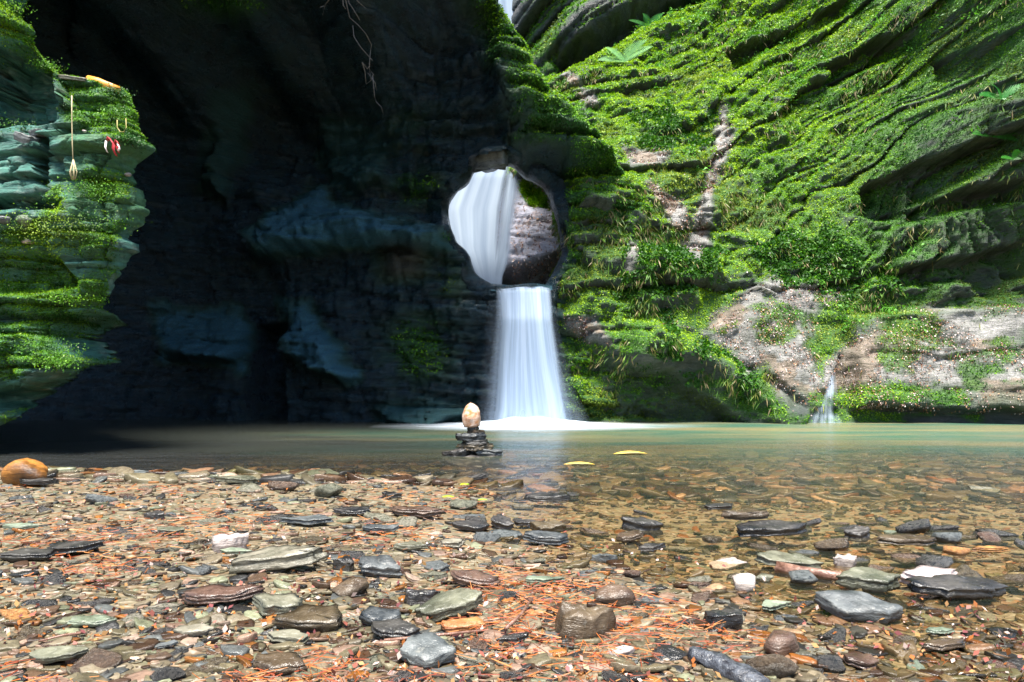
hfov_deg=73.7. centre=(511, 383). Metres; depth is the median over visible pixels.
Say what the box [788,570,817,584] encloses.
pebble
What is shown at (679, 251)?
moss
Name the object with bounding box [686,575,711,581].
shard
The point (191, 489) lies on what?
shard
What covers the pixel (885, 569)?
shard
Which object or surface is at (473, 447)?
cairn stone
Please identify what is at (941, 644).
slate
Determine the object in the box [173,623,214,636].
slate
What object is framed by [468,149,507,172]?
cliff cap rock
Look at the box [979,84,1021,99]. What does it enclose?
fern
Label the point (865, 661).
slate
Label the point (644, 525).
rock
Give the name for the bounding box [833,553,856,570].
rock
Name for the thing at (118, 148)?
ribbon
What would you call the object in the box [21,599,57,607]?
shard
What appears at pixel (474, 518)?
pebble
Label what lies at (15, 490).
shard
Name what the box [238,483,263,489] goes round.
shard
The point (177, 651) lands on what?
shard
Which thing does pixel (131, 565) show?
shard
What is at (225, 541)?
rock
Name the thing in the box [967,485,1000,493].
shard
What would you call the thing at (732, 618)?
rock
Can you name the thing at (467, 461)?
cairn stone
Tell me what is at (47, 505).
shard
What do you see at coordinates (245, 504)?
shard
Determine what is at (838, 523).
shard
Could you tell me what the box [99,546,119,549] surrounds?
shard
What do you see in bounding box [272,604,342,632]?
slate
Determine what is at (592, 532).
shard
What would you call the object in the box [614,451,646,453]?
leaf
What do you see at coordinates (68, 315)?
moss
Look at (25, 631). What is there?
shard
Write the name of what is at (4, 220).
pebble
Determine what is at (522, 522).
slate
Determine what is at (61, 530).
shard
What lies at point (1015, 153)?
fern
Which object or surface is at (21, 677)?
shard
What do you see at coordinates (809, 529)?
shard
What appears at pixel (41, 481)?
slate
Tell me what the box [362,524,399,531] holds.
slate
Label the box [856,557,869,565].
shard
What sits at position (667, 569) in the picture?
shard
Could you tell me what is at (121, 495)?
shard
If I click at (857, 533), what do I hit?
rock
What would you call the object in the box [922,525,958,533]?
shard
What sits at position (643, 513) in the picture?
shard
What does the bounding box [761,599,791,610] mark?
slate
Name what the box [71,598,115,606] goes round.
shard
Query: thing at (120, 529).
shard
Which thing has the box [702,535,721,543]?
shard
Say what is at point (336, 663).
needle litter
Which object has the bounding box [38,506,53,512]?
shard
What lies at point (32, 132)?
slate
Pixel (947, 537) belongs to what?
pebble
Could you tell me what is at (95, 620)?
slate
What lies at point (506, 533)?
shard
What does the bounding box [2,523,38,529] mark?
slate
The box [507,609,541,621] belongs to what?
shard
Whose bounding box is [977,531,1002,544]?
pebble
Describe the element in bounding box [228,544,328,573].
slate
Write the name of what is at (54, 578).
shard
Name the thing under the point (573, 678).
shard
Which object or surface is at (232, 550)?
slate
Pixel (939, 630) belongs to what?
slate
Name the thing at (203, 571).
shard
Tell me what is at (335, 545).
shard
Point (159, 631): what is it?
shard
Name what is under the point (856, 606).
slate
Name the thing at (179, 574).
shard
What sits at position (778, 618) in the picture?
shard
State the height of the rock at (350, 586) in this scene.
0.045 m
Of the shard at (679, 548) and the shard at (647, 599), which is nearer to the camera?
the shard at (647, 599)
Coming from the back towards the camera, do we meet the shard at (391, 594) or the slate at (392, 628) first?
the shard at (391, 594)
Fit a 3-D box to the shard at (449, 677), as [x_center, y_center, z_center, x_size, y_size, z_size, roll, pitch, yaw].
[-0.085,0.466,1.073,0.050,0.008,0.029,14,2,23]
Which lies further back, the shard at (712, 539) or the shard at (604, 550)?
the shard at (712, 539)
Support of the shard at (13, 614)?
on the ground
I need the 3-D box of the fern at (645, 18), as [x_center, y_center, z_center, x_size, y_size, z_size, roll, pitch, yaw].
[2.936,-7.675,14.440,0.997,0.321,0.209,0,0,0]
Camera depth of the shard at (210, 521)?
2.24 m
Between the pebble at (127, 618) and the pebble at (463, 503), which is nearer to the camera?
the pebble at (127, 618)
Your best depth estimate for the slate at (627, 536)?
2.15 m
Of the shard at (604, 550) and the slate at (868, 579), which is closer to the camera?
the slate at (868, 579)
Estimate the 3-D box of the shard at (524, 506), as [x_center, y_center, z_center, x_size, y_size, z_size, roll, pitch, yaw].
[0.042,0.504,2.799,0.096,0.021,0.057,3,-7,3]
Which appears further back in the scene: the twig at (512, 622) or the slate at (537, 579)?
the slate at (537, 579)
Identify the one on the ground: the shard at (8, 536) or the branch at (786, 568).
the shard at (8, 536)
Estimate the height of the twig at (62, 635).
0.006 m
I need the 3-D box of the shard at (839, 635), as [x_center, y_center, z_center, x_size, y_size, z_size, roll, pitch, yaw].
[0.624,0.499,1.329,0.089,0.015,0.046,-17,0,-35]
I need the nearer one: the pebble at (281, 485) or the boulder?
the pebble at (281, 485)
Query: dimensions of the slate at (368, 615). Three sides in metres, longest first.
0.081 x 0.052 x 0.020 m
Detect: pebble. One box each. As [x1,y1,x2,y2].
[0,216,10,224]
[14,215,31,227]
[21,238,33,243]
[70,647,121,672]
[84,493,117,502]
[121,612,144,627]
[137,486,152,490]
[149,666,185,680]
[267,481,298,490]
[314,483,344,497]
[395,516,417,527]
[449,499,477,509]
[465,516,486,522]
[473,532,500,541]
[498,590,516,600]
[500,671,522,680]
[601,670,630,681]
[614,622,623,629]
[622,570,640,577]
[745,653,799,678]
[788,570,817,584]
[806,518,821,526]
[814,538,848,551]
[817,654,845,671]
[895,518,931,534]
[914,554,953,567]
[930,532,961,544]
[942,546,969,556]
[955,563,982,577]
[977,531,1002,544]
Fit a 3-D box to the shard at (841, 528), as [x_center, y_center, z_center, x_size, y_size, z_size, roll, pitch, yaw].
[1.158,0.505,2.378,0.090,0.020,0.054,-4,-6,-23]
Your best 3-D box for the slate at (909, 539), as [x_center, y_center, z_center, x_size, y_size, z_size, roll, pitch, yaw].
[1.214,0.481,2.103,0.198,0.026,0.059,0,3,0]
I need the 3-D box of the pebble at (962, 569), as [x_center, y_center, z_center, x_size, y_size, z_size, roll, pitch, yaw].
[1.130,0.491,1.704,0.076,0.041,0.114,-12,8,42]
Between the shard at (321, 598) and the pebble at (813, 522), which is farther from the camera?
the pebble at (813, 522)
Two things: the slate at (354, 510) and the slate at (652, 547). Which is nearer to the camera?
the slate at (652, 547)
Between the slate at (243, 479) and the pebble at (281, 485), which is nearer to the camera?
the pebble at (281, 485)
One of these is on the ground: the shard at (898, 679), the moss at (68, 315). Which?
the shard at (898, 679)
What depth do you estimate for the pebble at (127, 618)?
1.31 m
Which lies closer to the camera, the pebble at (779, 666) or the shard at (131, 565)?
the pebble at (779, 666)
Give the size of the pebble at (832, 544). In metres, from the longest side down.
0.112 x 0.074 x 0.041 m
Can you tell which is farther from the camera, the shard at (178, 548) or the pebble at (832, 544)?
the pebble at (832, 544)
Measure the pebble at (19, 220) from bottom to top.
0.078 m
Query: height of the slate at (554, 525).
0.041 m
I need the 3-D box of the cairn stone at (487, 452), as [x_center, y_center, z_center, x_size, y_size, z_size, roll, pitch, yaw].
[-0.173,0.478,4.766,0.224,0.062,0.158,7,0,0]
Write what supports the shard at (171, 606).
on the ground
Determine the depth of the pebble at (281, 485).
2.97 m
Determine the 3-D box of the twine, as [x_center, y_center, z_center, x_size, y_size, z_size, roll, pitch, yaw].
[-2.874,-1.611,4.469,0.054,0.550,0.017,0,0,0]
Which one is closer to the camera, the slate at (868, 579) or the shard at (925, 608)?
the shard at (925, 608)
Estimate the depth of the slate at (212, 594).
1.42 m
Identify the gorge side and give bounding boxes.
[511,0,705,75]
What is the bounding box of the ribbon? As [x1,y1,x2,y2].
[104,136,120,156]
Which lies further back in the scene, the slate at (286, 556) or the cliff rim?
the cliff rim
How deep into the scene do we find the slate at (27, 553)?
1.72 m
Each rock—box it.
[144,511,164,519]
[211,532,248,552]
[330,576,368,597]
[332,556,354,571]
[404,588,439,605]
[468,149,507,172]
[555,601,615,642]
[590,553,617,562]
[594,583,634,607]
[608,645,635,656]
[621,516,663,535]
[703,607,742,630]
[732,573,755,592]
[755,573,773,582]
[763,629,799,655]
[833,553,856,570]
[843,525,869,541]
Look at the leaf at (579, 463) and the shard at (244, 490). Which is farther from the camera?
the leaf at (579, 463)
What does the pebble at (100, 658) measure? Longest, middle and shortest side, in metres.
0.082 x 0.065 x 0.030 m
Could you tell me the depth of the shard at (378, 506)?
2.62 m
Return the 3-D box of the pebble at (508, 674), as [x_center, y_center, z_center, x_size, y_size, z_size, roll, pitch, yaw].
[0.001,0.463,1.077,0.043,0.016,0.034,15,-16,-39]
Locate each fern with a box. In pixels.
[598,39,652,61]
[629,13,662,25]
[972,120,1017,140]
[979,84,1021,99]
[1001,149,1019,159]
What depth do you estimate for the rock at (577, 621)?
1.26 m
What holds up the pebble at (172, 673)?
on the ground
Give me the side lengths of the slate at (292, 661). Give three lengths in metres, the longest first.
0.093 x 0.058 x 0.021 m
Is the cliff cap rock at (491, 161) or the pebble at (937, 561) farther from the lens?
the cliff cap rock at (491, 161)
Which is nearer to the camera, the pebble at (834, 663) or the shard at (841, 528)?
the pebble at (834, 663)
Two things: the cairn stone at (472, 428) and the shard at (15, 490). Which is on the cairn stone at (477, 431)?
the cairn stone at (472, 428)
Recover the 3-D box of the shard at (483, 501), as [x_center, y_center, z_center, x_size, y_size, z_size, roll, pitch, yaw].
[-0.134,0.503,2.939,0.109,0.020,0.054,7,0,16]
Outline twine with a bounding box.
[69,95,76,179]
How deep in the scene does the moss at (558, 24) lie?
15.51 m
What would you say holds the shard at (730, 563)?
on the ground
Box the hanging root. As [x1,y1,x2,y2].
[320,0,382,111]
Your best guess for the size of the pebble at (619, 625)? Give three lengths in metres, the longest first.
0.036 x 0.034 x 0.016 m
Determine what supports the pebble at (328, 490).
on the ground
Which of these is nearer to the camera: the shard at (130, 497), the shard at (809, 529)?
the shard at (809, 529)
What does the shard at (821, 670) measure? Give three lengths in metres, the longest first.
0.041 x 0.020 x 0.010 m
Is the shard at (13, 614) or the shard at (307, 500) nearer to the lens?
the shard at (13, 614)
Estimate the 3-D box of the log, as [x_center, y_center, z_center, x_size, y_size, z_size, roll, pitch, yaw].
[-2.820,-2.067,4.718,0.227,0.122,0.062,0,0,-5]
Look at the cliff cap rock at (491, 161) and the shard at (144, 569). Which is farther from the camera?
the cliff cap rock at (491, 161)
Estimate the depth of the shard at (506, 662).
1.14 m
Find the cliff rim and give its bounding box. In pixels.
[431,146,576,300]
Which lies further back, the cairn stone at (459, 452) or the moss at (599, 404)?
the moss at (599, 404)
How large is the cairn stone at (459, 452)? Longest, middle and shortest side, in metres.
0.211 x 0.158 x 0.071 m
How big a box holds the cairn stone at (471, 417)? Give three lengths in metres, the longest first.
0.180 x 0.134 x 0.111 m
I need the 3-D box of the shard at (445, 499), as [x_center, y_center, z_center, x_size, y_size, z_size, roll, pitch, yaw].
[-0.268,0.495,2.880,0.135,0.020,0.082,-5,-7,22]
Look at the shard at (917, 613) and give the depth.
1.49 m
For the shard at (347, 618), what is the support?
on the ground
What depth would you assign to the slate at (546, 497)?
2.87 m
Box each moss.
[0,0,155,423]
[181,0,652,421]
[505,0,1023,423]
[516,179,550,210]
[521,0,708,74]
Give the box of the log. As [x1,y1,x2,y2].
[86,75,120,93]
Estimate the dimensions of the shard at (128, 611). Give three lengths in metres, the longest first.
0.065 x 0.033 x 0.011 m
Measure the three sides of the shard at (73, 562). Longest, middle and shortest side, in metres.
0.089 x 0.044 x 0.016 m
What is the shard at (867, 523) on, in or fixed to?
on the ground
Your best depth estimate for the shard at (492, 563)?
1.84 m
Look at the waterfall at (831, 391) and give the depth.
8.79 m
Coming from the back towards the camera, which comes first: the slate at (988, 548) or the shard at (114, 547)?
the slate at (988, 548)
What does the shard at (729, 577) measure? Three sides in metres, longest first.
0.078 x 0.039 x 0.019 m
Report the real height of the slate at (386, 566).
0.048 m
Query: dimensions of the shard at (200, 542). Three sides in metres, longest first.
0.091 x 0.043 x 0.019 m
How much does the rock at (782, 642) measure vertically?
0.052 m
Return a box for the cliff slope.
[502,0,1023,423]
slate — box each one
[0,547,54,560]
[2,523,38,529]
[13,131,40,143]
[19,478,58,484]
[28,128,46,138]
[28,645,88,663]
[47,540,105,554]
[58,74,86,81]
[67,614,116,626]
[134,470,148,472]
[134,638,157,642]
[154,640,178,649]
[156,526,184,533]
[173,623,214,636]
[177,583,231,597]
[181,583,265,604]
[214,475,259,483]
[220,547,251,554]
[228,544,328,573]
[252,592,302,615]
[253,652,306,675]
[267,629,308,642]
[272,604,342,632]
[279,514,333,524]
[332,506,370,515]
[358,554,402,577]
[359,606,401,624]
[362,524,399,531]
[371,618,420,638]
[382,491,402,498]
[389,505,444,517]
[393,541,427,550]
[400,632,456,669]
[414,588,483,621]
[440,537,465,548]
[440,616,484,631]
[450,569,500,588]
[452,520,488,531]
[467,473,488,479]
[491,515,514,529]
[496,632,529,643]
[513,519,536,525]
[523,530,568,544]
[524,492,570,501]
[525,575,565,583]
[530,520,565,531]
[615,530,643,542]
[638,543,665,551]
[704,502,732,509]
[721,508,768,520]
[736,519,807,536]
[754,550,823,568]
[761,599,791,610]
[814,590,903,624]
[835,567,900,592]
[842,652,878,669]
[876,534,936,545]
[899,565,957,584]
[903,574,1008,598]
[921,637,965,651]
[925,627,954,633]
[971,545,1009,551]
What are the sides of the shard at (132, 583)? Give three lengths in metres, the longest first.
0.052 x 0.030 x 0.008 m
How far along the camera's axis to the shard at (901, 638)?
1.32 m
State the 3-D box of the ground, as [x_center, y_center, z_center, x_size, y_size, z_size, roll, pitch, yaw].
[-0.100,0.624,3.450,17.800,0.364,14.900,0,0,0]
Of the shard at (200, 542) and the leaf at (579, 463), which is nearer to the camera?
the shard at (200, 542)
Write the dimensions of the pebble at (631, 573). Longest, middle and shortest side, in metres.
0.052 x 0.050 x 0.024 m
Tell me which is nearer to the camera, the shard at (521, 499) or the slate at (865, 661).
the slate at (865, 661)
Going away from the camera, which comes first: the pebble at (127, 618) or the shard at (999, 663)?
the shard at (999, 663)
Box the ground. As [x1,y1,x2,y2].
[0,441,1023,681]
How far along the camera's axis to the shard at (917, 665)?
1.21 m
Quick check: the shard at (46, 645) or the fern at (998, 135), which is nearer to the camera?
the shard at (46, 645)
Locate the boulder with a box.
[1,458,47,486]
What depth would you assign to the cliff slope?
9.25 m
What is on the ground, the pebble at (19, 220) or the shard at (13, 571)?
the shard at (13, 571)
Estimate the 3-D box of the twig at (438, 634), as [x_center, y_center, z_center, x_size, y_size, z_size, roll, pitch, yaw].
[-0.139,0.452,1.228,0.181,0.008,0.006,0,0,-18]
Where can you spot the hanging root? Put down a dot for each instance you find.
(359, 45)
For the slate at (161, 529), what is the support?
on the ground
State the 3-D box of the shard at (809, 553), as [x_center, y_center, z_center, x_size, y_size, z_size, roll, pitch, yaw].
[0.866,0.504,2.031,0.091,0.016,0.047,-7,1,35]
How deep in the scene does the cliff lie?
8.99 m
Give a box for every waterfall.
[449,167,516,283]
[498,0,514,26]
[498,287,564,419]
[826,375,832,422]
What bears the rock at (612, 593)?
on the ground
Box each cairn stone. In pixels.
[440,451,502,468]
[441,448,470,456]
[455,433,486,440]
[456,443,493,450]
[461,439,488,445]
[462,402,480,427]
[467,427,479,430]
[467,430,484,433]
[472,449,502,457]
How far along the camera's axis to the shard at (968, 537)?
2.22 m
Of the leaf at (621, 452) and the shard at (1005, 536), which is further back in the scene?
the leaf at (621, 452)
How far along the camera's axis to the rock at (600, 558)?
1.92 m
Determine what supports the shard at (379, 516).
on the ground
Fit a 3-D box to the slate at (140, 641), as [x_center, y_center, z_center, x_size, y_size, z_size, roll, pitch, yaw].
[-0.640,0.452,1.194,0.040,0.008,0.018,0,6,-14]
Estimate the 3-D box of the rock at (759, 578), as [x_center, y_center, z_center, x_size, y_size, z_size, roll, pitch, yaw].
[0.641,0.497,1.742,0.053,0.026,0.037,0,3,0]
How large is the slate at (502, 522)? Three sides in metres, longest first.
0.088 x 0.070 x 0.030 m
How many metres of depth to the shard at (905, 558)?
1.96 m
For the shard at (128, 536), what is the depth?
1.99 m
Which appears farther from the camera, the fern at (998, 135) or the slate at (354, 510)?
the fern at (998, 135)
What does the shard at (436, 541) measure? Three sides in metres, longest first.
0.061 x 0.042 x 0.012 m
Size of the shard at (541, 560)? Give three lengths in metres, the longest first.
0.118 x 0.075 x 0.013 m
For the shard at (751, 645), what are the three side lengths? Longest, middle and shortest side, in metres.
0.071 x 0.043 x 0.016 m
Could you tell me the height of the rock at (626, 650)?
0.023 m
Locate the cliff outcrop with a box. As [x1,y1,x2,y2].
[0,0,155,424]
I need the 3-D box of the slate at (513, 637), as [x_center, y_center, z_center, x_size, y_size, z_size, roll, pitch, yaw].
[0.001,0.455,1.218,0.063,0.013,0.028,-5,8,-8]
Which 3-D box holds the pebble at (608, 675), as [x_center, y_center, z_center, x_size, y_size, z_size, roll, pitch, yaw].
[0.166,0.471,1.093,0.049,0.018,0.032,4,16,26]
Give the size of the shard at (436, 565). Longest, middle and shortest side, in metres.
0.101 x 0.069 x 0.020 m
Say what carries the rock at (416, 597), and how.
on the ground
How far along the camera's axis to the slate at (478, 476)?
3.49 m
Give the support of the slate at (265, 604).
on the ground
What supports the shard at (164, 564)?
on the ground
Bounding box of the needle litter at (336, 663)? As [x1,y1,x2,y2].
[0,481,1023,681]
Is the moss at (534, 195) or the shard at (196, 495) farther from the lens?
the moss at (534, 195)
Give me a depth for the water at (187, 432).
6.83 m
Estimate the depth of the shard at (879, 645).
1.29 m
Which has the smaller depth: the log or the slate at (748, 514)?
the slate at (748, 514)
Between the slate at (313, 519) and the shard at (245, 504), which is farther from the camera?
the shard at (245, 504)
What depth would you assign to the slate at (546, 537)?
2.10 m
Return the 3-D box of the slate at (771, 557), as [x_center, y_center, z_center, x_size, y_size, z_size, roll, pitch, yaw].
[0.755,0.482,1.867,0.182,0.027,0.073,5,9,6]
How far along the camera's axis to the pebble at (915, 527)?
2.29 m
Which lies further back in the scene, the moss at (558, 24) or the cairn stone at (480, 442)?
the moss at (558, 24)
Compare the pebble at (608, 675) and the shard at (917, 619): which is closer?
the pebble at (608, 675)
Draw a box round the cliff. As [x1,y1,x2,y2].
[13,0,650,446]
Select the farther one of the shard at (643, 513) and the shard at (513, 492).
the shard at (513, 492)
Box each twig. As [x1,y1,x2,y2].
[38,631,86,641]
[384,629,483,640]
[504,597,532,630]
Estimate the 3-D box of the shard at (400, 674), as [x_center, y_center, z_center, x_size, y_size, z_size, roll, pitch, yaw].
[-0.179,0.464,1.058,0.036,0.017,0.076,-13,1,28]
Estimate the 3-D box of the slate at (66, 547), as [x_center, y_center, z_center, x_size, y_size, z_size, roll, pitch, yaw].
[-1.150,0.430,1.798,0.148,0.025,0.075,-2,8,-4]
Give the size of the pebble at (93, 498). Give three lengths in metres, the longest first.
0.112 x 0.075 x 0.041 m
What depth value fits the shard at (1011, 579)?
1.74 m
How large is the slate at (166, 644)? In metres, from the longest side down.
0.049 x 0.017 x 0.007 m
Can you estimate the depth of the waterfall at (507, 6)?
16.16 m
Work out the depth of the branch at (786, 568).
1.78 m
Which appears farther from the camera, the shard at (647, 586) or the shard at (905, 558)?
the shard at (905, 558)
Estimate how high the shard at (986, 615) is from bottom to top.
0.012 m
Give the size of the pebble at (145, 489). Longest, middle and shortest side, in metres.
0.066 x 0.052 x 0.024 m
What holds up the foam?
on the water at (187, 432)
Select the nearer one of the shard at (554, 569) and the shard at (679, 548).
the shard at (554, 569)
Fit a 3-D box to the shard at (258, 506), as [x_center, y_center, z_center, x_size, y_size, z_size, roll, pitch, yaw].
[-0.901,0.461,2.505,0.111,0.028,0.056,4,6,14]
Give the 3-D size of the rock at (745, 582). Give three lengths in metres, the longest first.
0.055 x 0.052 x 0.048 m
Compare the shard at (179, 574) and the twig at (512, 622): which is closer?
the twig at (512, 622)
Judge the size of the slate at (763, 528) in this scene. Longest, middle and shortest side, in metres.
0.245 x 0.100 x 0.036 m
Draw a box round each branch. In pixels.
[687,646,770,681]
[774,561,841,580]
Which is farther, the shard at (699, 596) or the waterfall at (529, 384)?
the waterfall at (529, 384)
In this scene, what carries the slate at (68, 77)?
on the cliff outcrop
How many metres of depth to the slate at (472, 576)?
1.59 m
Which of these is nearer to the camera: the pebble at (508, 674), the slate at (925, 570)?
the pebble at (508, 674)
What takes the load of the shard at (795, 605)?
on the ground
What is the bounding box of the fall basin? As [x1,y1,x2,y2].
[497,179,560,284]
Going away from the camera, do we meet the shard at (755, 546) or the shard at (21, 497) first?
the shard at (755, 546)
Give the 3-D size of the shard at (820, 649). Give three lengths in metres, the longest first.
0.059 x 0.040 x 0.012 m
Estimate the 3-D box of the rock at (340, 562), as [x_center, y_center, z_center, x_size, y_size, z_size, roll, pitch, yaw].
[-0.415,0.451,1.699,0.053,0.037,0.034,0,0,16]
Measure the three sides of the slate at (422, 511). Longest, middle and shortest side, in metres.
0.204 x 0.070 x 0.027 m
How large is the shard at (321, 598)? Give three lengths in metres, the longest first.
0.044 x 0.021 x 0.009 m
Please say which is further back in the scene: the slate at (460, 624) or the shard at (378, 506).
the shard at (378, 506)
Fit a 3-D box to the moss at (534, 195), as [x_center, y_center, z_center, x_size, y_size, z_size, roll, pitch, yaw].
[0.412,-2.888,10.306,0.553,0.751,0.678,0,0,-19]
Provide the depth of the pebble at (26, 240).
4.64 m
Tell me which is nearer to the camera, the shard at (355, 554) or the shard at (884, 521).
the shard at (355, 554)
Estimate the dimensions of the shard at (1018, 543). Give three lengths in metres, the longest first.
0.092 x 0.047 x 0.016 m
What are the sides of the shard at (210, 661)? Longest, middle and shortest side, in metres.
0.084 x 0.043 x 0.014 m
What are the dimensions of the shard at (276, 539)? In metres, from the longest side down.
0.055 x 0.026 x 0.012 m
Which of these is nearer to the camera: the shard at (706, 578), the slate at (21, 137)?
the shard at (706, 578)
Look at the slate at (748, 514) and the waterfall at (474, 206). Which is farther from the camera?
the waterfall at (474, 206)
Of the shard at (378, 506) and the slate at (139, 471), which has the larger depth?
the slate at (139, 471)
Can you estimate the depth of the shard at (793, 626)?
1.40 m
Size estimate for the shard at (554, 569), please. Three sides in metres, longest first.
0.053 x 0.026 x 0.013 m
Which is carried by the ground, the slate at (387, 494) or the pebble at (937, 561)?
the slate at (387, 494)
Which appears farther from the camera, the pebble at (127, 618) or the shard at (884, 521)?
the shard at (884, 521)
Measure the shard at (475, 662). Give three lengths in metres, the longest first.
0.067 x 0.032 x 0.014 m
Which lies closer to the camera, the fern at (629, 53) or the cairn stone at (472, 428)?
the cairn stone at (472, 428)
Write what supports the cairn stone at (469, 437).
on the cairn stone at (480, 442)
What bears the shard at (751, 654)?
on the ground
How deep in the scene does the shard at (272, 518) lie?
2.32 m
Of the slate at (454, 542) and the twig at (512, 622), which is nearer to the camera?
the twig at (512, 622)
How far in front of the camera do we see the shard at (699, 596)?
1.55 m
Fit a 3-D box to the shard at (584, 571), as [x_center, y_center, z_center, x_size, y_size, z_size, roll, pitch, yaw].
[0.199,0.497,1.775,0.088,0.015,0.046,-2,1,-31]
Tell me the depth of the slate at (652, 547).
2.04 m
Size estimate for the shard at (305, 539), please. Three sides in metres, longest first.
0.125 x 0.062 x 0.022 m
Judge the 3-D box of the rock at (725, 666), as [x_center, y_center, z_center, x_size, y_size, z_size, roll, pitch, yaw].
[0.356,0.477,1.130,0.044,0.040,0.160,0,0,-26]
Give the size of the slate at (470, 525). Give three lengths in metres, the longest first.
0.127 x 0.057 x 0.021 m
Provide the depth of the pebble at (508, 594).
1.48 m
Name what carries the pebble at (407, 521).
on the ground
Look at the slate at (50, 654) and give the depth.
1.12 m
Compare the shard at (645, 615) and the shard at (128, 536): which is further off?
the shard at (128, 536)
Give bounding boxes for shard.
[0,608,40,619]
[0,668,27,681]
[4,534,14,540]
[5,489,32,492]
[9,495,32,499]
[10,569,37,572]
[15,625,46,641]
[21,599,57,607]
[27,503,53,507]
[35,571,68,585]
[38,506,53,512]
[38,641,58,647]
[44,528,69,531]
[55,558,88,564]
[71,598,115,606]
[96,526,135,534]
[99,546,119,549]
[116,563,136,570]
[117,608,140,613]
[119,493,134,497]
[120,581,140,585]
[123,495,140,499]
[124,533,135,539]
[128,566,155,574]
[142,602,184,611]
[143,561,170,567]
[150,627,173,634]
[164,512,176,516]
[165,544,189,551]
[167,573,187,576]
[168,647,182,661]
[180,539,211,544]
[182,494,200,497]
[185,656,228,677]
[187,488,197,491]
[190,517,227,524]
[194,564,211,575]
[235,489,263,492]
[237,502,262,506]
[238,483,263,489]
[250,514,287,523]
[251,503,277,510]
[265,537,282,541]
[291,536,328,542]
[298,499,316,502]
[313,596,330,600]
[323,544,343,549]
[341,550,364,558]
[342,615,360,622]
[357,653,389,672]
[363,511,393,522]
[374,592,395,598]
[375,505,388,508]
[388,667,414,681]
[417,571,447,580]
[421,560,450,571]
[425,539,441,543]
[439,498,460,501]
[445,673,466,680]
[452,514,485,518]
[457,654,494,666]
[466,636,490,648]
[469,497,492,502]
[478,605,496,610]
[482,562,500,566]
[489,529,522,537]
[496,659,513,665]
[501,491,516,494]
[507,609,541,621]
[511,504,533,508]
[514,498,527,500]
[531,558,545,562]
[545,567,558,574]
[562,671,578,681]
[567,492,579,497]
[576,569,597,575]
[578,585,596,594]
[579,527,610,537]
[591,548,607,552]
[631,612,648,618]
[633,509,652,517]
[634,595,678,603]
[640,584,655,590]
[663,567,675,572]
[664,546,695,551]
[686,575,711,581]
[687,581,709,588]
[691,591,709,604]
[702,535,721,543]
[709,557,747,570]
[724,642,759,647]
[726,572,738,580]
[742,653,759,661]
[747,543,777,550]
[750,625,768,630]
[774,614,799,620]
[784,624,796,628]
[788,549,818,556]
[790,600,814,608]
[803,526,811,533]
[805,645,830,654]
[812,667,823,673]
[820,627,846,644]
[829,522,849,525]
[834,524,856,531]
[856,521,882,525]
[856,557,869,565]
[868,564,893,572]
[873,643,883,649]
[875,516,889,526]
[877,675,905,681]
[884,530,896,534]
[890,553,920,564]
[893,635,918,644]
[906,660,924,670]
[911,616,924,622]
[914,611,924,615]
[919,606,949,612]
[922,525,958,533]
[961,535,978,540]
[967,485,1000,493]
[972,528,1019,540]
[972,658,1018,669]
[976,611,996,622]
[986,573,1023,585]
[1014,539,1023,549]
[1018,563,1023,570]
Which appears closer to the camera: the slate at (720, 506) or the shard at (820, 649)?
the shard at (820, 649)
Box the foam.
[433,417,621,428]
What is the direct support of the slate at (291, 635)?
on the ground
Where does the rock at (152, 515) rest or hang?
on the ground
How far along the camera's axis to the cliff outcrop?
4.68 m
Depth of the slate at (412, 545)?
1.93 m
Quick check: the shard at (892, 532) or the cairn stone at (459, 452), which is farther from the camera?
the cairn stone at (459, 452)
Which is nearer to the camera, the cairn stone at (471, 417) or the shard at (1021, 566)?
the shard at (1021, 566)
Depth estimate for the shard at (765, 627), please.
1.38 m
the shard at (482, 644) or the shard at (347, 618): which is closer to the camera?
the shard at (482, 644)
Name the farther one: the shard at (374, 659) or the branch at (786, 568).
the branch at (786, 568)
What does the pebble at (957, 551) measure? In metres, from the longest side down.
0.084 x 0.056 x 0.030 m
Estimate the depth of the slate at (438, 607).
1.35 m
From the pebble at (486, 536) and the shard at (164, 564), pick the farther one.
the pebble at (486, 536)
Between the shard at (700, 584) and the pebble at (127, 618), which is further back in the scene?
the shard at (700, 584)
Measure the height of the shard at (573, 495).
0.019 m
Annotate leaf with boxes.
[564,462,594,464]
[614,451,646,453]
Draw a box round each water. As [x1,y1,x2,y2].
[0,418,1023,490]
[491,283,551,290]
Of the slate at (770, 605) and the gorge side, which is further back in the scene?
the gorge side
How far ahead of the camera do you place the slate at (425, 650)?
1.12 m
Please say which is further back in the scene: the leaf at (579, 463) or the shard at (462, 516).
the leaf at (579, 463)
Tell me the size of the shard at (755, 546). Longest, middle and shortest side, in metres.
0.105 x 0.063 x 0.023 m
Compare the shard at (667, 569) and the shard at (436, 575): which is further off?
the shard at (667, 569)
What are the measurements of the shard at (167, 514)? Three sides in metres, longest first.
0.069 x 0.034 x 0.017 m
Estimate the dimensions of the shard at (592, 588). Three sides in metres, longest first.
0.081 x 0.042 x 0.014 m

